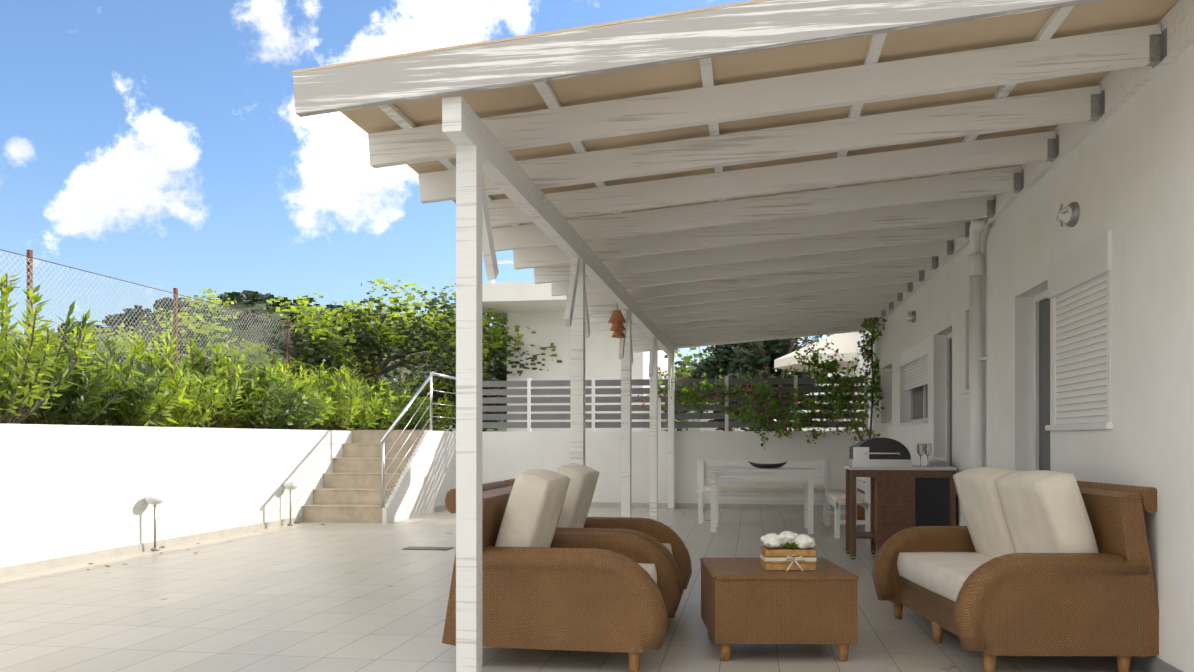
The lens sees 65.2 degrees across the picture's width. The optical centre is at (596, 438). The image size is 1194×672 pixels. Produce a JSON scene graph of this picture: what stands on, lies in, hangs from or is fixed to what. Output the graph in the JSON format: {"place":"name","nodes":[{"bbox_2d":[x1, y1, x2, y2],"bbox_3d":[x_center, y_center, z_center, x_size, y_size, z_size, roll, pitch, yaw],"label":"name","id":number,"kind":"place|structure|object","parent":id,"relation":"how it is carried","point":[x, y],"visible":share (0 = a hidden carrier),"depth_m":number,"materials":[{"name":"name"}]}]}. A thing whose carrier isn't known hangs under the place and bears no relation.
{"place":"outdoors","nodes":[
{"label":"outdoors","id":0,"kind":"place"},
{"bbox_2d":[17,290,699,431],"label":"trees","id":1,"kind":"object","parent":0,"point":[253,304],"depth_m":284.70,"materials":[{"name":"green plant"}]},
{"bbox_2d":[0,0,830,372],"label":"sky","id":2,"kind":"structure","parent":0,"point":[158,144],"materials":[{"name":"blue"}]},
{"bbox_2d":[0,507,1143,671],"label":"patio floor","id":3,"kind":"structure","parent":0,"point":[331,597],"depth_m":6.21,"materials":[{"name":"tile"}]},
{"bbox_2d":[145,494,164,550],"bbox_3d":[-4.623,0.869,9.746,0.180,0.600,0.220,0,0,9],"label":"garden lamp","id":4,"kind":"object","parent":3,"relation":"on","point":[154,499],"visible":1,"depth_m":9.71,"materials":[{"name":"white glass"}]},
{"bbox_2d":[44,522,324,586],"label":"fallen leaves","id":5,"kind":"object","parent":3,"relation":"on","point":[160,553],"visible":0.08,"depth_m":9.45,"materials":[{"name":"beige plant"}]},
{"bbox_2d":[283,481,297,525],"bbox_3d":[-4.147,0.869,12.607,0.180,0.600,0.220,0,0,9],"label":"garden lamp","id":6,"kind":"object","parent":3,"relation":"on","point":[290,485],"visible":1,"depth_m":12.57,"materials":[{"name":"white glass"}]},
{"bbox_2d":[302,430,434,523],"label":"stairs","id":7,"kind":"structure","parent":3,"relation":"on","point":[350,491],"depth_m":13.79,"materials":[{"name":"stone"}]},
{"bbox_2d":[379,371,455,507],"bbox_3d":[-2.697,-0.069,14.713,0.090,2.043,3.652,0,0,9],"label":"handrail","id":8,"kind":"object","parent":7,"relation":"on","point":[394,424],"visible":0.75,"depth_m":13.87,"materials":[{"name":"silver metal"}]},
{"bbox_2d":[442,469,680,671],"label":"wicker armchair","id":9,"kind":"object","parent":3,"relation":"on","point":[546,585],"visible":1,"depth_m":4.71,"materials":[{"name":"brown wicker"}]},
{"bbox_2d":[504,464,691,610],"bbox_3d":[0.028,0.669,6.215,1.154,1.000,0.992,0,0,9],"label":"wicker armchair","id":10,"kind":"object","parent":3,"relation":"on","point":[667,541],"visible":0.35,"depth_m":6.22,"materials":[{"name":"brown wicker"}]},
{"bbox_2d":[292,0,1193,671],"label":"pergola frame","id":11,"kind":"object","parent":3,"relation":"on","point":[836,186],"visible":0.79,"depth_m":5.54,"materials":[{"name":"white wood"}]},
{"bbox_2d":[608,310,625,337],"bbox_3d":[0.212,-1.239,9.546,0.179,0.382,0.262,0,0,9],"label":"wind chime","id":12,"kind":"object","parent":11,"relation":"attached to","point":[617,320],"visible":0.96,"depth_m":9.49,"materials":[{"name":"orange ceramic"}]},
{"bbox_2d":[293,0,1109,116],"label":"roof fascia","id":13,"kind":"structure","parent":11,"relation":"attached to","point":[753,27],"depth_m":4.02,"materials":[{"name":"white wood"}]},
{"bbox_2d":[708,467,815,533],"bbox_3d":[2.110,0.774,11.982,1.320,0.790,0.880,0,0,9],"label":"dining table","id":14,"kind":"object","parent":3,"relation":"on","point":[806,475],"visible":1,"depth_m":11.61,"materials":[{"name":"white paint"}]},
{"bbox_2d":[748,461,786,467],"bbox_3d":[2.179,0.330,11.909,0.500,0.089,0.236,0,0,9],"label":"bowl","id":15,"kind":"object","parent":14,"relation":"on","point":[757,465],"visible":1,"depth_m":11.82,"materials":[{"name":"black ceramic"}]},
{"bbox_2d":[695,459,830,523],"bbox_3d":[2.304,0.729,12.934,1.850,0.880,0.442,0,0,9],"label":"bench","id":16,"kind":"object","parent":3,"relation":"on","point":[768,493],"visible":0.79,"depth_m":12.94,"materials":[{"name":"white paint"}]},
{"bbox_2d":[700,558,858,661],"bbox_3d":[0.987,0.941,5.234,0.756,0.457,0.756,0,0,0],"label":"wicker coffee table","id":17,"kind":"object","parent":3,"relation":"on","point":[748,601],"visible":0.98,"depth_m":4.87,"materials":[{"name":"brown wicker"}]},
{"bbox_2d":[760,531,815,570],"bbox_3d":[1.057,0.613,5.131,0.315,0.216,0.211,0,0,9],"label":"flower crate","id":18,"kind":"object","parent":17,"relation":"on","point":[786,550],"visible":1,"depth_m":5.07,"materials":[{"name":"brown wood"}]},
{"bbox_2d":[825,477,869,537],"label":"chairs","id":19,"kind":"object","parent":3,"relation":"on","point":[835,498],"visible":0.71,"depth_m":11.06,"materials":[{"name":"white paint"}]},
{"bbox_2d":[857,488,864,519],"bbox_3d":[3.769,0.934,13.115,0.430,0.470,0.430,0,0,9],"label":"planter pot","id":20,"kind":"object","parent":3,"relation":"on","point":[860,512],"visible":0.02,"depth_m":12.99,"materials":[{"name":"ceramic"}]},
{"bbox_2d":[636,317,886,482],"bbox_3d":[2.909,-0.722,15.229,4.192,2.911,2.111,0,0,41],"label":"bougainvillea","id":21,"kind":"object","parent":20,"relation":"in","point":[844,386],"visible":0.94,"depth_m":15.20,"materials":[{"name":"green plant"}]},
{"bbox_2d":[845,465,956,558],"bbox_3d":[2.986,0.719,9.230,0.990,0.900,0.542,0,0,9],"label":"kitchen counter","id":22,"kind":"object","parent":3,"relation":"on","point":[901,498],"visible":0.71,"depth_m":8.98,"materials":[{"name":"brown wood"}]},
{"bbox_2d":[848,438,911,466],"bbox_3d":[2.801,0.127,9.248,0.560,0.284,0.426,0,0,9],"label":"bbq grill","id":23,"kind":"object","parent":22,"relation":"on","point":[879,452],"visible":1,"depth_m":9.09,"materials":[{"name":"black metal"}]},
{"bbox_2d":[917,444,931,466],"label":"wine glasses","id":24,"kind":"object","parent":22,"relation":"on","point":[922,449],"visible":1,"depth_m":9.00,"materials":[{"name":"clear glass"}]},
{"bbox_2d":[926,458,947,466],"bbox_3d":[3.329,0.227,9.133,0.210,0.085,0.210,0,0,9],"label":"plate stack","id":25,"kind":"object","parent":22,"relation":"on","point":[935,462],"visible":0.98,"depth_m":9.08,"materials":[{"name":"white ceramic"}]},
{"bbox_2d":[872,467,1158,671],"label":"wicker sofa","id":26,"kind":"object","parent":3,"relation":"on","point":[1038,563],"visible":1,"depth_m":4.60,"materials":[{"name":"brown wicker"}]},
{"label":"ground","id":27,"kind":"structure","parent":0,"visible":0},
{"bbox_2d":[41,346,129,425],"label":"shrub","id":28,"kind":"object","parent":27,"relation":"on","point":[100,347],"depth_m":58.13,"materials":[{"name":"green plant"}]},
{"bbox_2d":[319,358,441,429],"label":"shrub","id":29,"kind":"object","parent":27,"relation":"on","point":[394,377],"depth_m":61.80,"materials":[{"name":"green plant"}]},
{"bbox_2d":[0,424,873,577],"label":"garden walls","id":30,"kind":"structure","parent":27,"relation":"on","point":[73,494],"depth_m":11.04,"materials":[{"name":"white paint"}]},
{"bbox_2d":[90,287,328,429],"bbox_3d":[-8.630,-1.312,20.074,4.617,3.910,5.491,0,0,9],"label":"tree behind stairs","id":31,"kind":"object","parent":30,"relation":"on","point":[210,299],"depth_m":19.65,"materials":[{"name":"green plant"}]},
{"bbox_2d":[0,269,455,430],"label":"oleander hedge","id":32,"kind":"object","parent":30,"relation":"on","point":[39,382],"visible":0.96,"depth_m":11.14,"materials":[{"name":"green plant"}]},
{"bbox_2d":[0,249,455,430],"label":"chain link fence","id":33,"kind":"object","parent":30,"relation":"on","point":[30,274],"visible":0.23,"depth_m":14.83,"materials":[{"name":"grey metal"}]},
{"bbox_2d":[210,278,523,430],"bbox_3d":[-5.196,-1.697,21.457,7.110,3.804,5.880,0,0,9],"label":"tree behind stairs","id":34,"kind":"object","parent":30,"relation":"on","point":[374,340],"visible":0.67,"depth_m":20.65,"materials":[{"name":"green plant"}]},
{"bbox_2d":[407,283,561,431],"bbox_3d":[-2.187,-2.024,24.189,5.621,4.035,6.292,0,0,9],"label":"tree behind stairs","id":35,"kind":"object","parent":30,"relation":"on","point":[500,373],"visible":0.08,"depth_m":22.20,"materials":[{"name":"green plant"}]},
{"bbox_2d":[482,260,667,430],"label":"neighbour house","id":36,"kind":"structure","parent":30,"relation":"on","point":[539,309],"depth_m":21.56,"materials":[{"name":"white paint"}]},
{"bbox_2d":[482,375,867,430],"bbox_3d":[1.065,-0.596,15.937,6.900,0.930,0.060,0,0,9],"label":"slat fence","id":37,"kind":"object","parent":30,"relation":"on","point":[594,416],"visible":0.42,"depth_m":16.00,"materials":[{"name":"white metal"}]},
{"bbox_2d":[699,338,831,430],"bbox_3d":[6.037,-1.581,31.137,5.000,3.500,8.500,0,0,9],"label":"neighbour annex","id":38,"kind":"object","parent":30,"relation":"on","point":[739,429],"visible":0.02,"depth_m":29.29,"materials":[{"name":"white paint"}]},
{"bbox_2d":[664,347,714,430],"bbox_3d":[0.993,-1.902,27.905,6.248,3.941,5.543,0,0,-30],"label":"tree behind stairs","id":39,"kind":"object","parent":27,"relation":"on","point":[679,374],"visible":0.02,"depth_m":27.41,"materials":[{"name":"green plant"}]},
{"bbox_2d":[687,343,754,430],"bbox_3d":[3.624,-1.421,26.218,2.227,3.200,2.463,0,0,9],"label":"pine tree","id":40,"kind":"object","parent":27,"relation":"on","point":[712,364],"visible":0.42,"depth_m":25.74,"materials":[{"name":"green plant"}]},
{"bbox_2d":[718,337,820,430],"bbox_3d":[4.453,-1.582,23.967,2.670,3.520,2.533,0,0,9],"label":"pine tree","id":41,"kind":"object","parent":27,"relation":"on","point":[757,356],"visible":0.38,"depth_m":23.46,"materials":[{"name":"green plant"}]},
{"bbox_2d":[787,334,832,348],"bbox_3d":[5.980,-1.925,22.320,3.796,4.216,3.757,0,0,-32],"label":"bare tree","id":42,"kind":"object","parent":27,"relation":"on","point":[808,341],"visible":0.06,"depth_m":22.71,"materials":[{"name":"plant"}]},
{"bbox_2d":[774,332,858,420],"bbox_3d":[5.046,-1.041,18.782,2.679,2.420,2.679,0,0,-13],"label":"parasol","id":43,"kind":"object","parent":27,"relation":"on","point":[845,344],"visible":0.23,"depth_m":18.14,"materials":[{"name":"beige fabric"}]},
{"bbox_2d":[832,42,1193,671],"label":"house wall","id":44,"kind":"structure","parent":27,"relation":"on","point":[1124,173],"depth_m":5.08,"materials":[{"name":"white paint"}]},
{"bbox_2d":[907,311,915,322],"bbox_3d":[3.855,-1.491,11.377,0.150,0.150,0.205,0,0,9],"label":"wall lamp","id":45,"kind":"object","parent":44,"relation":"attached to","point":[911,316],"visible":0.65,"depth_m":11.32,"materials":[{"name":"silver glass"}]},
{"bbox_2d":[968,218,986,468],"bbox_3d":[3.192,-0.343,7.811,0.146,3.025,0.448,0,0,20],"label":"down pipe","id":46,"kind":"object","parent":44,"relation":"attached to","point":[975,274],"visible":0.81,"depth_m":7.91,"materials":[{"name":"white plastic"}]},
{"bbox_2d":[879,230,1112,470],"bbox_3d":[3.739,-0.021,9.724,0.345,2.380,9.360,0,0,9],"label":"house joinery","id":47,"kind":"object","parent":44,"relation":"in","point":[1077,292],"visible":0.31,"depth_m":5.89,"materials":[{"name":"white plastic"}]},
{"bbox_2d":[1056,202,1079,226],"bbox_3d":[2.918,-1.381,5.745,0.150,0.150,0.205,0,0,9],"label":"wall lamp","id":48,"kind":"object","parent":44,"relation":"attached to","point":[1068,215],"visible":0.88,"depth_m":5.69,"materials":[{"name":"silver glass"}]}
]}

